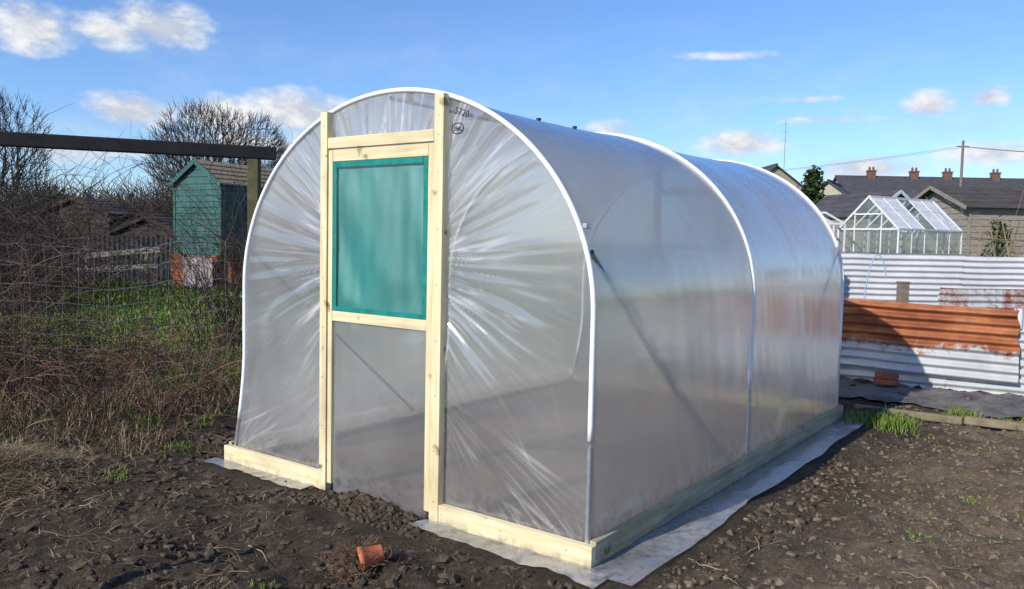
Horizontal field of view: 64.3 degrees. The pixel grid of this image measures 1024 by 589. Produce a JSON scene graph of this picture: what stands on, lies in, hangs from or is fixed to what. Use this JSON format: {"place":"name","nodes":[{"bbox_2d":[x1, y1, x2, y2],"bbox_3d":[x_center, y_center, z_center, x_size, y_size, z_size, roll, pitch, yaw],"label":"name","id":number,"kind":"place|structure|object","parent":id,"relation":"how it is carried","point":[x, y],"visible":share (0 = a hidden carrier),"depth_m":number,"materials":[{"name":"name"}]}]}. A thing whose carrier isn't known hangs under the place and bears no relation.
{"place":"outdoors","nodes":[
{"label":"outdoors","id":0,"kind":"place"},
{"bbox_2d":[0,278,242,398],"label":"grass","id":1,"kind":"structure","parent":0,"point":[146,301],"depth_m":13.19,"materials":[{"name":"green plant"}]},
{"bbox_2d":[0,278,1023,588],"bbox_3d":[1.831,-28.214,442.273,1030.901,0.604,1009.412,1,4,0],"label":"ground","id":2,"kind":"structure","parent":0,"point":[386,462],"depth_m":4.67,"materials":[{"name":"soil"}]},
{"bbox_2d":[0,85,54,203],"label":"bare tree","id":3,"kind":"object","parent":2,"relation":"on","point":[2,114],"visible":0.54,"depth_m":38.14,"materials":[{"name":"brown plant"}]},
{"bbox_2d":[30,185,67,233],"bbox_3d":[-13.277,-1.776,24.119,2.207,2.906,1.867,1,4,0],"label":"evergreen bush","id":4,"kind":"object","parent":2,"relation":"on","point":[52,193],"visible":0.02,"depth_m":23.82,"materials":[{"name":"green plant"}]},
{"bbox_2d":[0,169,166,313],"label":"bare shrub","id":5,"kind":"object","parent":2,"relation":"on","point":[46,254],"visible":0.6,"depth_m":13.69,"materials":[{"name":"brown plant"}]},
{"bbox_2d":[0,435,169,519],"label":"straw heap","id":6,"kind":"object","parent":2,"relation":"on","point":[20,450],"visible":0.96,"depth_m":5.01,"materials":[{"name":"beige plant"}]},
{"bbox_2d":[0,148,170,281],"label":"bare shrub","id":7,"kind":"object","parent":2,"relation":"on","point":[18,209],"visible":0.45,"depth_m":18.03,"materials":[{"name":"brown plant"}]},
{"bbox_2d":[0,233,172,280],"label":"dark corrugated fence","id":8,"kind":"object","parent":2,"relation":"on","point":[138,243],"visible":0.12,"depth_m":19.13,"materials":[{"name":"metal"}]},
{"bbox_2d":[0,173,175,382],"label":"bare shrub","id":9,"kind":"object","parent":2,"relation":"on","point":[43,281],"visible":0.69,"depth_m":8.30,"materials":[{"name":"brown plant"}]},
{"bbox_2d":[36,197,172,235],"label":"dark timber shed","id":10,"kind":"structure","parent":2,"relation":"on","point":[116,209],"depth_m":21.90,"materials":[{"name":"black wood"}]},
{"bbox_2d":[59,218,88,234],"bbox_3d":[-11.789,-1.324,21.937,1.056,1.458,0.035,3,4,20],"label":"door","id":11,"kind":"structure","parent":10,"relation":"in","point":[83,219],"depth_m":21.88,"materials":[{"name":"wood"}]},
{"bbox_2d":[0,87,214,310],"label":"bare shrub","id":12,"kind":"object","parent":2,"relation":"on","point":[37,194],"visible":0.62,"depth_m":15.52,"materials":[{"name":"brown plant"}]},
{"bbox_2d":[0,168,228,273],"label":"hedge","id":13,"kind":"object","parent":2,"relation":"on","point":[130,196],"visible":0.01,"depth_m":22.65,"materials":[{"name":"brown plant"}]},
{"bbox_2d":[98,463,131,483],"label":"grass tuft","id":14,"kind":"object","parent":2,"relation":"on","point":[123,472],"visible":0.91,"depth_m":5.04,"materials":[{"name":"green plant"}]},
{"bbox_2d":[2,241,232,398],"bbox_3d":[-4.789,0.279,7.104,4.495,1.574,0.145,-1,4,-25],"label":"wire fence","id":15,"kind":"object","parent":2,"relation":"on","point":[109,271],"visible":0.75,"depth_m":7.62,"materials":[{"name":"grey metal"}]},
{"bbox_2d":[0,182,236,327],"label":"bramble thicket","id":16,"kind":"object","parent":2,"relation":"on","point":[26,272],"visible":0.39,"depth_m":13.88,"materials":[{"name":"brown plant"}]},
{"bbox_2d":[77,246,161,287],"bbox_3d":[-7.850,-0.498,16.438,2.070,0.970,0.436,2,4,13],"label":"timber rail fence","id":17,"kind":"object","parent":2,"relation":"on","point":[107,254],"visible":0.27,"depth_m":16.28,"materials":[{"name":"grey wood"}]},
{"bbox_2d":[1,361,240,451],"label":"grass","id":18,"kind":"structure","parent":2,"relation":"on","point":[170,442],"depth_m":6.82,"materials":[{"name":"green plant"}]},
{"bbox_2d":[0,200,242,452],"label":"bramble thicket","id":19,"kind":"object","parent":2,"relation":"on","point":[58,362],"visible":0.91,"depth_m":7.17,"materials":[{"name":"brown plant"}]},
{"bbox_2d":[0,340,242,458],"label":"dead grass","id":20,"kind":"structure","parent":2,"relation":"on","point":[90,420],"depth_m":6.78,"materials":[{"name":"plant"}]},
{"bbox_2d":[0,161,273,209],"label":"hedge","id":21,"kind":"object","parent":2,"relation":"on","point":[104,191],"visible":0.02,"depth_m":34.19,"materials":[{"name":"brown plant"}]},
{"bbox_2d":[116,407,165,429],"bbox_3d":[-2.926,0.988,6.500,0.443,0.146,0.309,3,4,25],"label":"grass tuft","id":22,"kind":"object","parent":2,"relation":"on","point":[150,422],"visible":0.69,"depth_m":6.46,"materials":[{"name":"green plant"}]},
{"bbox_2d":[113,216,172,236],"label":"grey timber shed","id":23,"kind":"structure","parent":2,"relation":"on","point":[139,221],"depth_m":20.43,"materials":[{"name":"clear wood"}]},
{"bbox_2d":[134,233,157,236],"bbox_3d":[-9.189,-0.983,20.451,0.660,1.086,0.035,2,4,10],"label":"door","id":24,"kind":"structure","parent":23,"relation":"in","point":[135,234],"depth_m":20.42,"materials":[{"name":"wood"}]},
{"bbox_2d":[10,129,283,349],"bbox_3d":[-4.145,-0.605,11.097,4.270,3.178,4.975,2,4,18],"label":"bare shrub","id":25,"kind":"object","parent":2,"relation":"on","point":[207,302],"visible":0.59,"depth_m":11.04,"materials":[{"name":"brown plant"}]},
{"bbox_2d":[0,402,303,588],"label":"dry stalks","id":26,"kind":"object","parent":2,"relation":"on","point":[136,522],"visible":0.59,"depth_m":4.27,"materials":[{"name":"plant"}]},
{"bbox_2d":[142,157,200,201],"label":"bare tree","id":27,"kind":"object","parent":2,"relation":"on","point":[163,175],"visible":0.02,"depth_m":50.90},
{"bbox_2d":[160,435,205,456],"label":"grass tuft","id":28,"kind":"object","parent":2,"relation":"on","point":[188,445],"visible":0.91,"depth_m":5.87,"materials":[{"name":"green plant"}]},
{"bbox_2d":[115,121,291,290],"bbox_3d":[-4.819,-1.571,15.675,5.362,3.809,6.297,1,4,0],"label":"bare shrub","id":29,"kind":"object","parent":2,"relation":"on","point":[229,248],"visible":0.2,"depth_m":15.78,"materials":[{"name":"brown plant"}]},
{"bbox_2d":[171,254,242,286],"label":"brick base","id":30,"kind":"structure","parent":2,"relation":"on","point":[174,271],"depth_m":17.50,"materials":[{"name":"red brick"}]},
{"bbox_2d":[182,257,212,287],"bbox_3d":[-6.646,-0.450,17.213,0.889,0.664,0.029,3,4,27],"label":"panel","id":31,"kind":"object","parent":30,"relation":"attached to","point":[201,269],"visible":0.39,"depth_m":17.20,"materials":[{"name":"white paint"}]},
{"bbox_2d":[187,254,242,258],"bbox_3d":[-6.283,-0.859,18.216,1.140,0.077,1.850,3,4,27],"label":"shed floor frame","id":32,"kind":"object","parent":30,"relation":"on","point":[204,256],"visible":0.21,"depth_m":17.45,"materials":[{"name":"brown wood"}]},
{"bbox_2d":[168,159,273,254],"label":"green garden shed","id":33,"kind":"structure","parent":32,"relation":"on","point":[190,171],"depth_m":17.34,"materials":[{"name":"paint"}]},
{"bbox_2d":[126,97,290,194],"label":"bare tree","id":34,"kind":"object","parent":2,"relation":"on","point":[177,132],"visible":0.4,"depth_m":42.47,"materials":[{"name":"brown plant"}]},
{"bbox_2d":[247,159,260,236],"bbox_3d":[-2.914,-0.322,9.213,0.120,2.390,0.120,1,4,0],"label":"timber post","id":35,"kind":"object","parent":2,"relation":"on","point":[253,180],"visible":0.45,"depth_m":9.10,"materials":[{"name":"brown wood"}]},
{"bbox_2d":[0,131,276,159],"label":"pergola beam","id":36,"kind":"structure","parent":35,"relation":"on","point":[62,142],"depth_m":8.56,"materials":[{"name":"black wood"}]},
{"bbox_2d":[250,578,274,588],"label":"grass tuft","id":37,"kind":"object","parent":2,"relation":"on","point":[261,586],"visible":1,"depth_m":3.54,"materials":[{"name":"green plant"}]},
{"bbox_2d":[305,529,402,586],"bbox_3d":[-0.731,1.218,3.790,0.454,0.298,0.333,1,4,0],"label":"dried root clump","id":38,"kind":"object","parent":2,"relation":"on","point":[336,562],"visible":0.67,"depth_m":3.75,"materials":[{"name":"brown plant"}]},
{"bbox_2d":[323,547,386,588],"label":"root clump soil","id":39,"kind":"structure","parent":2,"relation":"on","point":[367,575],"depth_m":3.71,"materials":[{"name":"brown soil"}]},
{"bbox_2d":[357,544,384,571],"bbox_3d":[-0.647,1.204,3.757,0.110,0.116,0.116,-16,-7,-12],"label":"plant pot","id":40,"kind":"object","parent":39,"relation":"on","point":[370,556],"visible":0.9,"depth_m":3.72,"materials":[{"name":"ceramic"}]},
{"bbox_2d":[275,480,461,543],"bbox_3d":[-0.883,1.195,4.651,1.480,0.111,0.280,4,5,37],"label":"soil heap","id":41,"kind":"object","parent":2,"relation":"on","point":[370,504],"visible":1,"depth_m":4.58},
{"bbox_2d":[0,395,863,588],"bbox_3d":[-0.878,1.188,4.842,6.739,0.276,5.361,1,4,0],"label":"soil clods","id":42,"kind":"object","parent":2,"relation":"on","point":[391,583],"visible":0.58,"depth_m":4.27,"materials":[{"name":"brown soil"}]},
{"bbox_2d":[20,427,1023,588],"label":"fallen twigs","id":43,"kind":"object","parent":2,"relation":"on","point":[758,547],"visible":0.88,"depth_m":4.15,"materials":[{"name":"wood"}]},
{"bbox_2d":[224,87,866,588],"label":"polytunnel","id":44,"kind":"structure","parent":2,"relation":"on","point":[432,255],"depth_m":4.90,"materials":[{"name":"plastic"}]},
{"bbox_2d":[770,167,801,188],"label":"walls","id":45,"kind":"structure","parent":2,"relation":"on","point":[780,173],"depth_m":77.39,"materials":[{"name":"paint"}]},
{"bbox_2d":[762,163,802,185],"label":"roof","id":46,"kind":"structure","parent":45,"relation":"on","point":[770,167],"depth_m":77.27,"materials":[{"name":"tile"}]},
{"bbox_2d":[799,165,827,203],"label":"conifer tree","id":47,"kind":"object","parent":2,"relation":"on","point":[812,186],"visible":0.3,"depth_m":46.35,"materials":[{"name":"green plant"}]},
{"bbox_2d":[819,183,843,196],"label":"walls","id":48,"kind":"structure","parent":2,"relation":"on","point":[831,189],"depth_m":74.75,"materials":[{"name":"white paint"}]},
{"bbox_2d":[824,179,850,193],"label":"roof","id":49,"kind":"structure","parent":48,"relation":"on","point":[836,185],"depth_m":76.08,"materials":[{"name":"tile"}]},
{"bbox_2d":[821,212,845,251],"bbox_3d":[6.058,-0.771,16.477,0.910,1.850,1.040,1,4,0],"label":"lean to greenhouse","id":50,"kind":"object","parent":2,"relation":"on","point":[830,222],"visible":0.25,"depth_m":15.95,"materials":[{"name":"white metal"}]},
{"bbox_2d":[658,392,1023,588],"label":"soil clods","id":51,"kind":"object","parent":2,"relation":"on","point":[839,558],"visible":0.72,"depth_m":4.74,"materials":[{"name":"brown soil"}]},
{"bbox_2d":[841,407,880,425],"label":"grass tuft","id":52,"kind":"object","parent":2,"relation":"on","point":[859,418],"visible":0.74,"depth_m":7.26,"materials":[{"name":"green plant"}]},
{"bbox_2d":[815,190,909,252],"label":"grey timber shed","id":53,"kind":"structure","parent":2,"relation":"on","point":[842,207],"depth_m":24.78,"materials":[{"name":"wood"}]},
{"bbox_2d":[884,220,905,252],"bbox_3d":[11.541,-1.261,24.514,0.836,1.923,0.035,0,4,-16],"label":"door","id":54,"kind":"structure","parent":53,"relation":"in","point":[893,235],"depth_m":24.45,"materials":[{"name":"white glass"}]},
{"bbox_2d":[864,254,886,298],"bbox_3d":[5.176,-0.146,11.609,0.318,0.857,0.016,1,4,0],"label":"blue pipe hoop","id":55,"kind":"object","parent":2,"relation":"on","point":[869,271],"visible":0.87,"depth_m":11.59,"materials":[{"name":"blue plastic"}]},
{"bbox_2d":[849,407,920,437],"bbox_3d":[3.250,1.111,7.169,0.563,0.217,0.534,1,4,0],"label":"grass tuft","id":56,"kind":"object","parent":2,"relation":"on","point":[886,423],"visible":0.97,"depth_m":7.09,"materials":[{"name":"green plant"}]},
{"bbox_2d":[837,195,962,253],"bbox_3d":[8.100,-0.929,17.045,2.260,2.175,1.410,-1,5,-32],"label":"greenhouse","id":57,"kind":"object","parent":2,"relation":"on","point":[897,214],"visible":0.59,"depth_m":16.72,"materials":[{"name":"white metal"}]},
{"bbox_2d":[896,281,910,302],"bbox_3d":[5.273,0.373,11.042,0.140,1.100,0.140,1,4,0],"label":"fence post","id":58,"kind":"object","parent":2,"relation":"on","point":[902,293],"visible":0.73,"depth_m":10.96,"materials":[{"name":"grey wood"}]},
{"bbox_2d":[881,401,930,433],"bbox_3d":[3.472,1.107,7.226,0.448,0.195,0.433,4,5,40],"label":"grass tuft","id":59,"kind":"object","parent":2,"relation":"on","point":[912,422],"visible":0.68,"depth_m":7.22,"materials":[{"name":"green plant"}]},
{"bbox_2d":[904,531,934,543],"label":"grass tuft","id":60,"kind":"object","parent":2,"relation":"on","point":[918,538],"visible":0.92,"depth_m":4.41,"materials":[{"name":"green plant"}]},
{"bbox_2d":[839,298,1020,383],"bbox_3d":[3.531,0.408,9.713,4.301,0.858,0.068,3,4,31],"label":"rusty corrugated fence","id":61,"kind":"object","parent":2,"relation":"on","point":[976,343],"visible":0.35,"depth_m":9.03,"materials":[{"name":"metal"}]},
{"bbox_2d":[839,376,1023,418],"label":"weed membrane","id":62,"kind":"object","parent":2,"relation":"on","point":[996,405],"visible":0.71,"depth_m":8.27,"materials":[{"name":"grey fabric"}]},
{"bbox_2d":[873,372,898,385],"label":"bricks","id":63,"kind":"object","parent":62,"relation":"on","point":[885,378],"visible":1,"depth_m":9.04,"materials":[{"name":"red brick"}]},
{"bbox_2d":[840,329,1023,395],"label":"corrugated fence","id":64,"kind":"object","parent":2,"relation":"on","point":[924,381],"visible":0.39,"depth_m":9.03,"materials":[{"name":"metal"}]},
{"bbox_2d":[841,252,1023,304],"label":"white corrugated fence","id":65,"kind":"object","parent":2,"relation":"on","point":[927,276],"visible":0.33,"depth_m":12.43,"materials":[{"name":"white metal"}]},
{"bbox_2d":[842,393,1023,588],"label":"ground weeds","id":66,"kind":"object","parent":2,"relation":"on","point":[963,552],"visible":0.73,"depth_m":4.92,"materials":[{"name":"green plant"}]},
{"bbox_2d":[854,404,1023,431],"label":"timber edging","id":67,"kind":"object","parent":2,"relation":"on","point":[980,421],"visible":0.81,"depth_m":7.28,"materials":[{"name":"brown wood"}]},
{"bbox_2d":[878,188,1023,256],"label":"bare shrub","id":68,"kind":"object","parent":2,"relation":"on","point":[951,247],"visible":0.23,"depth_m":13.64,"materials":[{"name":"plant"}]},
{"bbox_2d":[957,140,968,185],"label":"telegraph pole","id":69,"kind":"object","parent":2,"relation":"on","point":[961,165],"visible":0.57,"depth_m":54.44,"materials":[{"name":"grey wood"}]},
{"bbox_2d":[772,147,1023,171],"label":"overhead wires","id":70,"kind":"object","parent":69,"relation":"attached to","point":[904,154],"visible":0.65,"depth_m":57.66,"materials":[{"name":"metal wire"}]},
{"bbox_2d":[940,404,987,417],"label":"grass tuft","id":71,"kind":"object","parent":2,"relation":"on","point":[957,412],"visible":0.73,"depth_m":7.62,"materials":[{"name":"green plant"}]},
{"bbox_2d":[904,186,1023,256],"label":"long timber shed","id":72,"kind":"structure","parent":2,"relation":"on","point":[989,203],"depth_m":19.60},
{"bbox_2d":[953,495,991,509],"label":"grass tuft","id":73,"kind":"object","parent":2,"relation":"on","point":[971,501],"visible":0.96,"depth_m":5.06,"materials":[{"name":"green plant"}]},
{"bbox_2d":[980,215,1013,256],"bbox_3d":[8.880,-0.408,15.066,0.954,2.119,0.984,2,4,17],"label":"evergreen bush","id":74,"kind":"object","parent":2,"relation":"on","point":[998,251],"visible":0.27,"depth_m":14.89,"materials":[{"name":"green plant"}]},
{"bbox_2d":[971,219,1023,256],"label":"bamboo canes","id":75,"kind":"object","parent":2,"relation":"on","point":[996,239],"visible":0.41,"depth_m":13.41,"materials":[{"name":"wood"}]},
{"bbox_2d":[1014,308,1023,328],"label":"corrugated fence","id":76,"kind":"object","parent":2,"relation":"on","point":[1021,316],"visible":0.17,"depth_m":9.74,"materials":[{"name":"white metal"}]},
{"bbox_3d":[7.392,0.468,10.144,0.120,1.120,0.120,1,4,0],"label":"fence post","id":77,"kind":"object","parent":2,"relation":"on","visible":0},
{"bbox_2d":[938,288,1023,309],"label":"corrugated fence","id":78,"kind":"object","parent":77,"relation":"attached to","point":[1009,299],"visible":0.46,"depth_m":10.37,"materials":[{"name":"metal"}]},
{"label":"walls","id":79,"kind":"object","parent":2,"relation":"on","visible":0},
{"bbox_2d":[833,175,1023,197],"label":"roof","id":80,"kind":"structure","parent":79,"relation":"on","point":[907,185],"depth_m":85.86,"materials":[{"name":"tile"}]},
{"bbox_2d":[866,167,1001,180],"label":"chimneys","id":81,"kind":"object","parent":80,"relation":"on","point":[946,175],"visible":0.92,"depth_m":86.66,"materials":[{"name":"brick"}]},
{"bbox_2d":[0,0,1023,217],"label":"sky","id":82,"kind":"structure","parent":0,"point":[851,80],"materials":[{"name":"blue"}]},
{"bbox_2d":[7,388,1022,588],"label":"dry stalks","id":83,"kind":"object","parent":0,"point":[435,549],"visible":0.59,"depth_m":4.20,"materials":[{"name":"plant"}]},
{"bbox_2d":[784,123,788,163],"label":"television aerial","id":84,"kind":"object","parent":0,"point":[785,140],"visible":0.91,"depth_m":75.16,"materials":[{"name":"metal"}]}
]}

